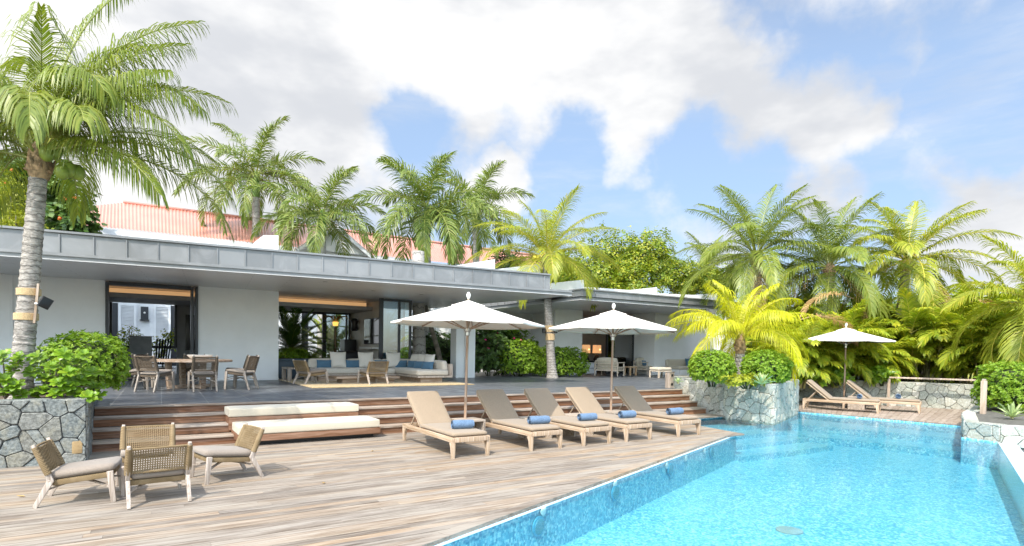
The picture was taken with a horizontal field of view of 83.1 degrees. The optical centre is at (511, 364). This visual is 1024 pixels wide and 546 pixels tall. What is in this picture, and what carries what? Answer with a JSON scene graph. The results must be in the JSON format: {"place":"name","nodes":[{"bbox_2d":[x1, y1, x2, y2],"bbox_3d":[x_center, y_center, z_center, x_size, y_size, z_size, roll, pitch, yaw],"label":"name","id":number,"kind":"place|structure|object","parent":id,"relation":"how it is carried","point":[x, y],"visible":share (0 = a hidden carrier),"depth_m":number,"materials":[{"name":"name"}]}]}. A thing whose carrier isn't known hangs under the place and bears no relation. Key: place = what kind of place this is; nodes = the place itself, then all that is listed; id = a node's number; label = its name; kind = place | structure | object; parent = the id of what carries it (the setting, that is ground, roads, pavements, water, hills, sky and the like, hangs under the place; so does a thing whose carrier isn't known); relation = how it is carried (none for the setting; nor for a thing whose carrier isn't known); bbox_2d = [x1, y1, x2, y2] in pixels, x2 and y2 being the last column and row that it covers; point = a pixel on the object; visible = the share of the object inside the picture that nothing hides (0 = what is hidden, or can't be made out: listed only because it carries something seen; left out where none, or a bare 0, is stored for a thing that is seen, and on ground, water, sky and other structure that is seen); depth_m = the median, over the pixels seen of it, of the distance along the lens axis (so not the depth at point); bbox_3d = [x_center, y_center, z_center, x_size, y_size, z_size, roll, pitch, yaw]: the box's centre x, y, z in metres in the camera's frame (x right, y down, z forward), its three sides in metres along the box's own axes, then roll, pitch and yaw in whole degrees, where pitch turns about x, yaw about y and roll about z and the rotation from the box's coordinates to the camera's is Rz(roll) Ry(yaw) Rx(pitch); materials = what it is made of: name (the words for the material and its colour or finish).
{"place":"outdoors","nodes":[
{"label":"outdoors","id":0,"kind":"place"},
{"bbox_2d":[1,367,858,439],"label":"terrace","id":1,"kind":"structure","parent":0,"point":[269,390],"depth_m":15.77,"materials":[{"name":"wood"}]},
{"bbox_2d":[0,167,53,228],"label":"leafy tree","id":2,"kind":"object","parent":1,"relation":"on","point":[20,216],"visible":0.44,"depth_m":21.75,"materials":[{"name":"green plant"}]},
{"bbox_2d":[0,145,107,233],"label":"sea grape tree","id":3,"kind":"object","parent":1,"relation":"on","point":[56,218],"visible":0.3,"depth_m":23.54,"materials":[{"name":"green plant"}]},
{"bbox_2d":[129,336,152,375],"bbox_3d":[-13.456,-0.301,20.954,0.720,1.440,0.720,0,2,-33],"label":"tall planter","id":4,"kind":"object","parent":1,"relation":"on","point":[138,345],"visible":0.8,"depth_m":20.64,"materials":[{"name":"grey concrete"}]},
{"bbox_2d":[134,354,174,392],"bbox_3d":[-8.674,0.215,14.034,0.583,0.898,0.697,1,1,9],"label":"dining chair","id":5,"kind":"object","parent":1,"relation":"on","point":[155,372],"visible":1,"depth_m":13.82,"materials":[{"name":"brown wood"}]},
{"bbox_2d":[155,339,171,366],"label":"slatted chair","id":6,"kind":"object","parent":1,"relation":"on","point":[160,363],"visible":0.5,"depth_m":21.41,"materials":[{"name":"black plastic"}]},
{"bbox_2d":[150,359,232,388],"bbox_3d":[-8.471,0.250,15.323,1.920,0.755,1.920,0,2,-33],"label":"dining table","id":7,"kind":"object","parent":1,"relation":"on","point":[202,384],"visible":0.64,"depth_m":14.98,"materials":[{"name":"brown wood"}]},
{"bbox_2d":[188,355,217,391],"bbox_3d":[-7.662,0.225,14.325,0.583,0.898,0.697,0,2,-39],"label":"dining chair","id":8,"kind":"object","parent":1,"relation":"on","point":[199,371],"visible":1,"depth_m":14.19,"materials":[{"name":"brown wood"}]},
{"bbox_2d":[224,355,259,389],"bbox_3d":[-7.128,0.211,15.276,0.697,0.898,0.583,1,1,2],"label":"dining chair","id":9,"kind":"object","parent":1,"relation":"on","point":[245,372],"visible":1,"depth_m":15.14,"materials":[{"name":"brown wood"}]},
{"bbox_2d":[166,116,325,243],"bbox_3d":[-14.633,-6.641,32.349,8.059,14.780,7.839,0,1,-23],"label":"royal palm","id":10,"kind":"object","parent":1,"relation":"on","point":[256,207],"visible":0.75,"depth_m":31.30,"materials":[{"name":"green plant"}]},
{"bbox_2d":[0,225,572,382],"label":"villa","id":11,"kind":"object","parent":1,"relation":"on","point":[229,299],"visible":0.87,"depth_m":17.60,"materials":[{"name":"grey paint"}]},
{"bbox_2d":[109,302,176,348],"bbox_3d":[-13.916,-1.550,21.865,2.160,1.880,0.100,0,2,-33],"label":"window","id":12,"kind":"structure","parent":11,"relation":"in","point":[110,303],"depth_m":22.34,"materials":[{"name":"metal"}]},
{"bbox_2d":[364,317,378,343],"bbox_3d":[-5.721,-1.351,23.679,0.071,1.060,1.900,0,2,-33],"label":"television","id":13,"kind":"object","parent":11,"relation":"attached to","point":[371,330],"visible":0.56,"depth_m":23.66,"materials":[{"name":"glass"}]},
{"bbox_2d":[384,299,411,358],"bbox_3d":[-4.428,-0.961,22.039,1.240,3.000,0.100,0,2,-33],"label":"sliding door","id":14,"kind":"structure","parent":11,"relation":"in","point":[389,300],"depth_m":22.10,"materials":[{"name":"metal"}]},
{"bbox_2d":[278,358,310,377],"bbox_3d":[-8.218,0.133,21.629,1.320,0.710,0.880,0,2,-33],"label":"trough","id":15,"kind":"object","parent":1,"relation":"on","point":[285,362],"visible":0.23,"depth_m":21.15,"materials":[{"name":"concrete"}]},
{"bbox_2d":[278,347,308,357],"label":"yellow leaf plant","id":16,"kind":"object","parent":15,"relation":"in","point":[289,352],"visible":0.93,"depth_m":21.43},
{"bbox_2d":[278,306,340,357],"bbox_3d":[-8.951,-1.093,23.407,3.601,3.245,3.873,0,2,-33],"label":"cycad","id":17,"kind":"object","parent":1,"relation":"on","point":[290,330],"visible":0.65,"depth_m":22.98,"materials":[{"name":"green plant"}]},
{"bbox_2d":[245,165,386,356],"bbox_3d":[-10.059,-4.783,29.917,7.059,11.328,6.545,0,2,-33],"label":"royal palm","id":18,"kind":"object","parent":1,"relation":"on","point":[323,221],"visible":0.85,"depth_m":29.36,"materials":[{"name":"green plant"}]},
{"bbox_2d":[87,200,552,366],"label":"red roofed building","id":19,"kind":"structure","parent":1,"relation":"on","point":[150,319],"depth_m":30.40,"materials":[{"name":"metal"}]},
{"bbox_2d":[296,314,344,357],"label":"courtyard palm","id":20,"kind":"object","parent":1,"relation":"on","point":[330,334],"visible":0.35,"depth_m":27.54,"materials":[{"name":"green plant"}]},
{"bbox_2d":[279,379,473,387],"bbox_3d":[-4.618,0.593,19.349,5.150,0.014,4.530,0,2,-33],"label":"rug","id":21,"kind":"object","parent":1,"relation":"on","point":[322,384],"visible":0.57,"depth_m":18.17,"materials":[{"name":"carpet"}]},
{"bbox_2d":[292,359,328,383],"bbox_3d":[-6.223,0.235,17.857,0.721,0.764,0.846,2,2,39],"label":"lounge chair","id":22,"kind":"object","parent":21,"relation":"on","point":[304,371],"visible":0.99,"depth_m":17.73,"materials":[{"name":"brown wood"}]},
{"bbox_2d":[329,375,399,382],"bbox_3d":[-4.841,0.484,19.004,2.100,0.210,0.840,0,2,-33],"label":"coffee table","id":23,"kind":"object","parent":21,"relation":"on","point":[346,378],"visible":0.91,"depth_m":18.68,"materials":[{"name":"brown wood"}]},
{"bbox_2d":[357,360,388,384],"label":"lounge chair","id":24,"kind":"object","parent":21,"relation":"on","point":[369,372],"visible":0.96,"depth_m":18.15,"materials":[{"name":"wicker"}]},
{"bbox_2d":[307,358,452,382],"bbox_3d":[-4.605,0.199,19.971,4.150,0.741,3.080,0,2,-33],"label":"corner sofa","id":25,"kind":"object","parent":21,"relation":"on","point":[440,370],"visible":0.55,"depth_m":19.75,"materials":[{"name":"white fabric"}]},
{"bbox_2d":[330,352,345,366],"bbox_3d":[-6.111,-0.163,20.316,0.571,0.543,0.244,0,2,-33],"label":"pillow","id":26,"kind":"object","parent":25,"relation":"on","point":[337,359],"visible":1,"depth_m":20.25,"materials":[{"name":"fabric"}]},
{"bbox_2d":[340,311,412,353],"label":"courtyard palm","id":27,"kind":"object","parent":1,"relation":"on","point":[391,336],"visible":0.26,"depth_m":28.79,"materials":[{"name":"green plant"}]},
{"bbox_2d":[412,251,425,353],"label":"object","id":28,"kind":"object","parent":1,"relation":"on","point":[419,339],"visible":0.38,"depth_m":23.78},
{"bbox_2d":[340,151,503,334],"bbox_3d":[-4.285,-4.726,27.867,7.167,11.496,7.366,0,2,-33],"label":"royal palm","id":29,"kind":"object","parent":1,"relation":"on","point":[423,216],"visible":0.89,"depth_m":27.39,"materials":[{"name":"green plant"}]},
{"bbox_2d":[400,330,450,363],"bbox_3d":[-3.696,-0.636,28.145,3.840,2.147,2.062,0,2,-33],"label":"courtyard bush","id":30,"kind":"object","parent":1,"relation":"on","point":[445,345],"visible":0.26,"depth_m":27.63,"materials":[{"name":"green plant"}]},
{"bbox_2d":[424,160,534,262],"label":"royal palm","id":31,"kind":"object","parent":1,"relation":"on","point":[476,240],"visible":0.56,"depth_m":33.28,"materials":[{"name":"green plant"}]},
{"bbox_2d":[475,329,526,375],"bbox_3d":[-0.894,-0.590,25.608,3.647,2.462,2.617,0,2,-33],"label":"flowering bush","id":32,"kind":"object","parent":1,"relation":"on","point":[489,348],"visible":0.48,"depth_m":24.78,"materials":[{"name":"green plant"}]},
{"bbox_2d":[488,245,525,268],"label":"leafy tree","id":33,"kind":"object","parent":1,"relation":"on","point":[500,257],"visible":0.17,"depth_m":37.62,"materials":[{"name":"green plant"}]},
{"bbox_2d":[495,338,541,375],"bbox_3d":[0.319,-0.299,25.629,2.530,1.821,2.069,0,2,-33],"label":"hedge","id":34,"kind":"object","parent":1,"relation":"on","point":[518,359],"visible":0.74,"depth_m":24.94,"materials":[{"name":"green plant"}]},
{"bbox_2d":[464,183,621,377],"bbox_3d":[1.475,-3.333,24.589,6.548,7.897,6.129,0,2,-33],"label":"coconut palm","id":35,"kind":"object","parent":1,"relation":"on","point":[544,257],"visible":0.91,"depth_m":24.12,"materials":[{"name":"green plant"}]},
{"bbox_2d":[527,345,590,375],"bbox_3d":[2.004,-0.127,26.237,3.333,1.510,2.149,0,2,-33],"label":"hedge","id":36,"kind":"object","parent":1,"relation":"on","point":[569,361],"visible":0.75,"depth_m":25.70,"materials":[{"name":"green plant"}]},
{"bbox_2d":[434,280,739,374],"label":"pavilion","id":37,"kind":"structure","parent":1,"relation":"on","point":[652,305],"depth_m":29.05,"materials":[{"name":"paint"}]},
{"bbox_2d":[605,316,634,373],"bbox_3d":[5.691,-1.037,30.453,1.940,3.080,0.100,0,2,-33],"label":"sliding door","id":38,"kind":"structure","parent":37,"relation":"in","point":[623,344],"depth_m":30.55,"materials":[{"name":"glass"}]},
{"bbox_2d":[540,220,677,292],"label":"leafy tree","id":39,"kind":"object","parent":1,"relation":"on","point":[637,263],"visible":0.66,"depth_m":34.27,"materials":[{"name":"green plant"}]},
{"bbox_2d":[594,357,624,375],"bbox_3d":[4.655,0.116,27.614,1.230,0.878,0.870,2,2,32],"label":"wooden armchair","id":40,"kind":"object","parent":1,"relation":"on","point":[603,363],"visible":0.94,"depth_m":27.32,"materials":[{"name":"beige wood"}]},
{"bbox_2d":[665,359,688,375],"bbox_3d":[9.694,0.155,30.588,3.440,0.820,1.070,0,2,-31],"label":"garden sofa","id":41,"kind":"object","parent":1,"relation":"on","point":[679,367],"visible":0.35,"depth_m":29.83,"materials":[{"name":"beige fabric"}]},
{"bbox_2d":[654,250,743,298],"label":"leafy tree","id":42,"kind":"object","parent":1,"relation":"on","point":[681,273],"visible":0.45,"depth_m":37.51,"materials":[{"name":"green plant"}]},
{"bbox_2d":[674,231,745,300],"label":"coconut palm","id":43,"kind":"object","parent":1,"relation":"on","point":[700,251],"visible":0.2,"depth_m":39.61,"materials":[{"name":"green plant"}]},
{"bbox_2d":[665,183,859,325],"bbox_3d":[10.321,-3.731,25.105,7.265,8.734,7.631,1,1,12],"label":"coconut palm","id":44,"kind":"object","parent":1,"relation":"on","point":[756,264],"visible":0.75,"depth_m":24.18,"materials":[{"name":"green plant"}]},
{"bbox_2d":[0,0,1023,354],"label":"sky","id":45,"kind":"structure","parent":0,"point":[649,106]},
{"bbox_2d":[434,412,1023,545],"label":"pool basin","id":46,"kind":"object","parent":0,"point":[747,494],"visible":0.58,"depth_m":9.21,"materials":[{"name":"tile"}]},
{"bbox_2d":[532,516,544,536],"bbox_3d":[0.312,1.853,6.596,0.034,0.240,0.240,2,2,37],"label":"underwater lamp","id":47,"kind":"object","parent":46,"relation":"attached to","point":[538,526],"visible":1,"depth_m":6.57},
{"bbox_2d":[436,436,733,545],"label":"pool coping trim","id":48,"kind":"structure","parent":46,"relation":"attached to","point":[484,528],"depth_m":6.91,"materials":[{"name":"stone"}]},
{"bbox_2d":[674,376,798,424],"bbox_3d":[7.138,1.010,17.937,3.494,1.115,4.292,0,2,-33],"label":"stone planter","id":49,"kind":"object","parent":46,"relation":"on","point":[775,402],"visible":0.73,"depth_m":16.27,"materials":[{"name":"stone"}]},
{"bbox_2d":[687,349,737,386],"bbox_3d":[5.503,0.101,15.909,1.325,1.060,1.315,0,2,-33],"label":"round shrub","id":50,"kind":"object","parent":49,"relation":"in","point":[712,366],"visible":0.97,"depth_m":15.53,"materials":[{"name":"green plant"}]},
{"bbox_2d":[656,279,830,385],"bbox_3d":[6.666,-0.850,17.259,4.345,3.218,4.866,0,2,-33],"label":"golden palm","id":51,"kind":"object","parent":49,"relation":"on","point":[714,325],"visible":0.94,"depth_m":16.83,"materials":[{"name":"yellow plant"}]},
{"bbox_2d":[718,372,770,388],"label":"shrub","id":52,"kind":"object","parent":49,"relation":"on","point":[738,380],"visible":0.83,"depth_m":15.04,"materials":[{"name":"yellow plant"}]},
{"bbox_2d":[739,349,793,383],"bbox_3d":[6.987,0.114,15.920,1.492,1.104,1.354,0,2,-33],"label":"round shrub","id":53,"kind":"object","parent":49,"relation":"in","point":[770,365],"visible":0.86,"depth_m":15.51,"materials":[{"name":"green plant"}]},
{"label":"deck base","id":54,"kind":"structure","parent":46,"relation":"on","visible":0},
{"bbox_2d":[0,413,744,545],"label":"deck","id":55,"kind":"structure","parent":54,"relation":"on","point":[392,489],"depth_m":6.98,"materials":[{"name":"wood"}]},
{"bbox_2d":[0,384,97,467],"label":"stone planter","id":56,"kind":"object","parent":55,"relation":"on","point":[64,422],"visible":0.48,"depth_m":8.28,"materials":[{"name":"stone"}]},
{"bbox_2d":[0,349,33,398],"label":"broad leaf bush","id":57,"kind":"object","parent":56,"relation":"on","point":[11,386],"visible":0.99,"depth_m":8.34,"materials":[{"name":"green plant"}]},
{"bbox_2d":[21,347,109,402],"bbox_3d":[-6.727,0.160,8.669,1.056,0.852,0.648,0,1,-17],"label":"broad leaf bush","id":58,"kind":"object","parent":56,"relation":"on","point":[61,385],"visible":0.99,"depth_m":8.59,"materials":[{"name":"green plant"}]},
{"bbox_2d":[34,329,133,390],"bbox_3d":[-7.147,-0.016,9.651,1.397,1.166,1.414,0,2,-33],"label":"hedge","id":59,"kind":"object","parent":56,"relation":"on","point":[105,359],"visible":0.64,"depth_m":9.45,"materials":[{"name":"green plant"}]},
{"bbox_2d":[0,0,238,398],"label":"coconut palm","id":60,"kind":"object","parent":56,"relation":"on","point":[42,130],"visible":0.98,"depth_m":8.91,"materials":[{"name":"green plant"}]},
{"bbox_2d":[31,437,122,508],"bbox_3d":[-4.864,1.185,6.520,0.756,0.682,0.643,0,2,-26],"label":"lounge chair","id":61,"kind":"object","parent":55,"relation":"on","point":[48,456],"visible":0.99,"depth_m":6.36,"materials":[{"name":"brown wood"}]},
{"bbox_2d":[116,423,175,485],"bbox_3d":[-4.800,1.160,7.603,0.643,0.682,0.756,0,2,-29],"label":"lounge chair","id":62,"kind":"object","parent":55,"relation":"on","point":[124,438],"visible":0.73,"depth_m":7.80,"materials":[{"name":"wicker"}]},
{"bbox_2d":[121,441,192,509],"bbox_3d":[-4.046,1.197,6.570,0.643,0.682,0.756,0,2,-38],"label":"lounge chair","id":63,"kind":"object","parent":55,"relation":"on","point":[140,471],"visible":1,"depth_m":6.38,"materials":[{"name":"wicker"}]},
{"bbox_2d":[190,423,264,484],"bbox_3d":[-3.796,1.174,7.715,0.643,0.682,0.756,2,2,44],"label":"lounge chair","id":64,"kind":"object","parent":55,"relation":"on","point":[235,453],"visible":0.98,"depth_m":7.65,"materials":[{"name":"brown wood"}]},
{"bbox_2d":[224,402,379,443],"bbox_3d":[-4.083,1.121,11.281,2.606,0.596,1.506,0,2,-33],"label":"daybed","id":65,"kind":"object","parent":55,"relation":"on","point":[284,423],"visible":0.93,"depth_m":10.97,"materials":[{"name":"white fabric"}]},
{"bbox_2d":[92,389,706,451],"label":"steps","id":66,"kind":"structure","parent":55,"relation":"on","point":[388,408],"depth_m":11.53,"materials":[{"name":"wood"}]},
{"bbox_2d":[402,391,489,458],"bbox_3d":[-1.222,1.014,10.320,0.704,0.946,2.148,0,2,-32],"label":"sun lounger","id":67,"kind":"object","parent":55,"relation":"on","point":[431,415],"visible":0.97,"depth_m":10.53,"materials":[{"name":"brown wood"}]},
{"bbox_2d":[391,292,544,417],"bbox_3d":[-0.872,0.038,11.245,2.771,2.874,2.772,0,1,-23],"label":"parasol","id":68,"kind":"object","parent":55,"relation":"on","point":[468,316],"visible":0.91,"depth_m":10.98,"materials":[{"name":"white fabric"}]},
{"bbox_2d":[476,389,562,450],"bbox_3d":[0.049,1.016,11.133,0.704,0.946,2.148,0,2,-33],"label":"sun lounger","id":69,"kind":"object","parent":55,"relation":"on","point":[500,411],"visible":0.86,"depth_m":11.26,"materials":[{"name":"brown wood"}]},
{"bbox_2d":[519,388,611,445],"bbox_3d":[1.036,1.017,11.760,0.704,0.946,2.148,0,2,-34],"label":"sun lounger","id":70,"kind":"object","parent":55,"relation":"on","point":[542,401],"visible":0.83,"depth_m":11.90,"materials":[{"name":"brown wood"}]},
{"bbox_2d":[565,387,651,441],"bbox_3d":[1.966,1.018,12.350,0.704,0.946,2.148,0,2,-32],"label":"sun lounger","id":71,"kind":"object","parent":55,"relation":"on","point":[583,400],"visible":0.72,"depth_m":12.53,"materials":[{"name":"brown wood"}]},
{"bbox_2d":[549,303,676,429],"bbox_3d":[2.295,0.042,13.226,2.772,2.874,2.771,1,1,14],"label":"parasol","id":72,"kind":"object","parent":55,"relation":"on","point":[613,323],"visible":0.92,"depth_m":12.88,"materials":[{"name":"white fabric"}]},
{"bbox_2d":[614,386,700,436],"bbox_3d":[3.204,1.019,13.141,0.704,0.946,2.148,0,2,-33],"label":"sun lounger","id":73,"kind":"object","parent":55,"relation":"on","point":[631,397],"visible":0.81,"depth_m":13.04,"materials":[{"name":"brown wood"}]},
{"bbox_2d":[401,432,735,545],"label":"deck border","id":74,"kind":"object","parent":54,"relation":"on","point":[454,532],"visible":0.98,"depth_m":6.77,"materials":[{"name":"stone"}]},
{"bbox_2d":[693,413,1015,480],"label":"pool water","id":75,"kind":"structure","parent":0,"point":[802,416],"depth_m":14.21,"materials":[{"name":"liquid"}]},
{"bbox_2d":[801,404,958,425],"bbox_3d":[11.508,1.794,19.491,6.430,0.565,5.560,2,2,44],"label":"deck base","id":76,"kind":"object","parent":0,"point":[878,418],"visible":0.06,"depth_m":16.55,"materials":[{"name":"wood"}]},
{"bbox_2d":[798,401,965,425],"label":"deck","id":77,"kind":"structure","parent":76,"relation":"on","point":[937,415],"depth_m":18.06,"materials":[{"name":"wood"}]},
{"bbox_2d":[803,379,881,413],"bbox_3d":[10.581,1.010,18.573,2.148,0.946,0.704,2,2,37],"label":"sun lounger","id":78,"kind":"object","parent":77,"relation":"on","point":[828,397],"visible":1,"depth_m":18.48,"materials":[{"name":"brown wood"}]},
{"bbox_2d":[806,323,895,407],"bbox_3d":[11.319,0.034,19.650,2.772,2.870,2.772,1,1,-16],"label":"parasol","id":79,"kind":"object","parent":77,"relation":"on","point":[846,334],"visible":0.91,"depth_m":19.04,"materials":[{"name":"white fabric"}]},
{"bbox_2d":[842,380,921,412],"bbox_3d":[12.052,1.027,18.861,2.148,0.946,0.704,2,2,37],"label":"sun lounger","id":80,"kind":"object","parent":77,"relation":"on","point":[917,403],"visible":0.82,"depth_m":18.55,"materials":[{"name":"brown wood"}]},
{"bbox_2d":[790,378,978,409],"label":"stone wall","id":81,"kind":"structure","parent":77,"relation":"on","point":[943,395],"depth_m":20.26,"materials":[{"name":"stone"}]},
{"bbox_2d":[887,377,986,405],"bbox_3d":[12.805,0.929,17.750,2.747,1.217,5.316,2,2,40],"label":"wooden rail","id":82,"kind":"object","parent":77,"relation":"on","point":[888,388],"visible":0.56,"depth_m":19.90,"materials":[{"name":"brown wood"}]},
{"bbox_2d":[796,370,971,383],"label":"garden soil","id":83,"kind":"structure","parent":0,"point":[901,380],"depth_m":24.58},
{"bbox_2d":[726,319,797,362],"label":"areca palm","id":84,"kind":"object","parent":83,"relation":"on","point":[749,346],"visible":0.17,"depth_m":21.54,"materials":[{"name":"green plant"}]},
{"bbox_2d":[717,285,864,377],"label":"areca palm","id":85,"kind":"object","parent":83,"relation":"on","point":[794,308],"visible":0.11,"depth_m":24.09,"materials":[{"name":"green plant"}]},
{"bbox_2d":[755,319,859,388],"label":"areca palm","id":86,"kind":"object","parent":83,"relation":"on","point":[817,351],"visible":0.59,"depth_m":19.78,"materials":[{"name":"green plant"}]},
{"bbox_2d":[797,361,832,387],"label":"broad leaf plant","id":87,"kind":"object","parent":83,"relation":"on","point":[815,378],"visible":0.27,"depth_m":19.91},
{"bbox_2d":[748,191,933,366],"bbox_3d":[13.316,-3.192,23.968,6.426,7.807,6.912,0,2,-33],"label":"coconut palm","id":88,"kind":"object","parent":83,"relation":"on","point":[830,272],"visible":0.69,"depth_m":23.24,"materials":[{"name":"green plant"}]},
{"bbox_2d":[827,362,855,386],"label":"broad leaf plant","id":89,"kind":"object","parent":83,"relation":"on","point":[839,374],"visible":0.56,"depth_m":20.31,"materials":[{"name":"plant"}]},
{"bbox_2d":[794,299,897,387],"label":"areca palm","id":90,"kind":"object","parent":83,"relation":"on","point":[850,315],"visible":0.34,"depth_m":20.47,"materials":[{"name":"green plant"}]},
{"bbox_2d":[816,296,916,380],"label":"areca palm","id":91,"kind":"object","parent":83,"relation":"on","point":[894,324],"visible":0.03,"depth_m":23.34,"materials":[{"name":"green plant"}]},
{"bbox_2d":[868,363,900,385],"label":"broad leaf plant","id":92,"kind":"object","parent":83,"relation":"on","point":[880,374],"visible":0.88,"depth_m":20.50,"materials":[{"name":"plant"}]},
{"bbox_2d":[852,318,923,387],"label":"areca palm","id":93,"kind":"object","parent":83,"relation":"on","point":[895,352],"visible":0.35,"depth_m":21.01,"materials":[{"name":"green plant"}]},
{"bbox_2d":[806,199,1023,339],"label":"coconut palm","id":94,"kind":"object","parent":83,"relation":"on","point":[902,241],"visible":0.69,"depth_m":23.15,"materials":[{"name":"green plant"}]},
{"bbox_2d":[857,288,1002,382],"bbox_3d":[15.992,-1.004,22.562,5.031,3.872,4.760,1,1,10],"label":"areca palm","id":95,"kind":"object","parent":83,"relation":"on","point":[917,349],"visible":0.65,"depth_m":21.82,"materials":[{"name":"green plant"}]},
{"bbox_2d":[893,274,1004,376],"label":"areca palm","id":96,"kind":"object","parent":83,"relation":"on","point":[955,293],"visible":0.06,"depth_m":26.62,"materials":[{"name":"green plant"}]},
{"bbox_2d":[900,303,999,383],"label":"areca palm","id":97,"kind":"object","parent":83,"relation":"on","point":[952,374],"visible":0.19,"depth_m":21.79,"materials":[{"name":"green plant"}]},
{"bbox_2d":[931,297,1023,383],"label":"areca palm","id":98,"kind":"object","parent":83,"relation":"on","point":[944,357],"visible":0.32,"depth_m":20.59,"materials":[{"name":"green plant"}]},
{"bbox_2d":[940,234,1023,374],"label":"coconut palm","id":99,"kind":"object","parent":83,"relation":"on","point":[1017,314],"visible":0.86,"depth_m":18.37,"materials":[{"name":"green plant"}]},
{"bbox_2d":[944,301,1023,382],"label":"areca palm","id":100,"kind":"object","parent":83,"relation":"on","point":[987,329],"visible":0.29,"depth_m":20.04,"materials":[{"name":"green plant"}]},
{"bbox_2d":[954,276,1023,315],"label":"areca palm","id":101,"kind":"object","parent":83,"relation":"on","point":[997,297],"visible":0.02,"depth_m":25.70,"materials":[{"name":"green plant"}]},
{"label":"ground","id":102,"kind":"structure","parent":0,"visible":0},
{"bbox_2d":[961,405,1023,451],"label":"stone wall","id":103,"kind":"structure","parent":102,"relation":"on","point":[990,425],"depth_m":12.77,"materials":[{"name":"stone"}]},
{"bbox_2d":[980,381,986,413],"bbox_3d":[12.095,0.851,14.831,0.110,0.850,0.110,0,2,-33],"label":"thick post","id":104,"kind":"object","parent":103,"relation":"on","point":[983,398],"visible":1,"depth_m":14.79,"materials":[{"name":"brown wood"}]},
{"bbox_2d":[969,359,1023,413],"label":"hedge","id":105,"kind":"object","parent":103,"relation":"on","point":[1005,386],"visible":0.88,"depth_m":15.43,"materials":[{"name":"green plant"}]},
{"bbox_2d":[997,443,1023,523],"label":"pool edge wall","id":106,"kind":"structure","parent":102,"relation":"on","point":[1013,455],"depth_m":10.06,"materials":[{"name":"tile"}]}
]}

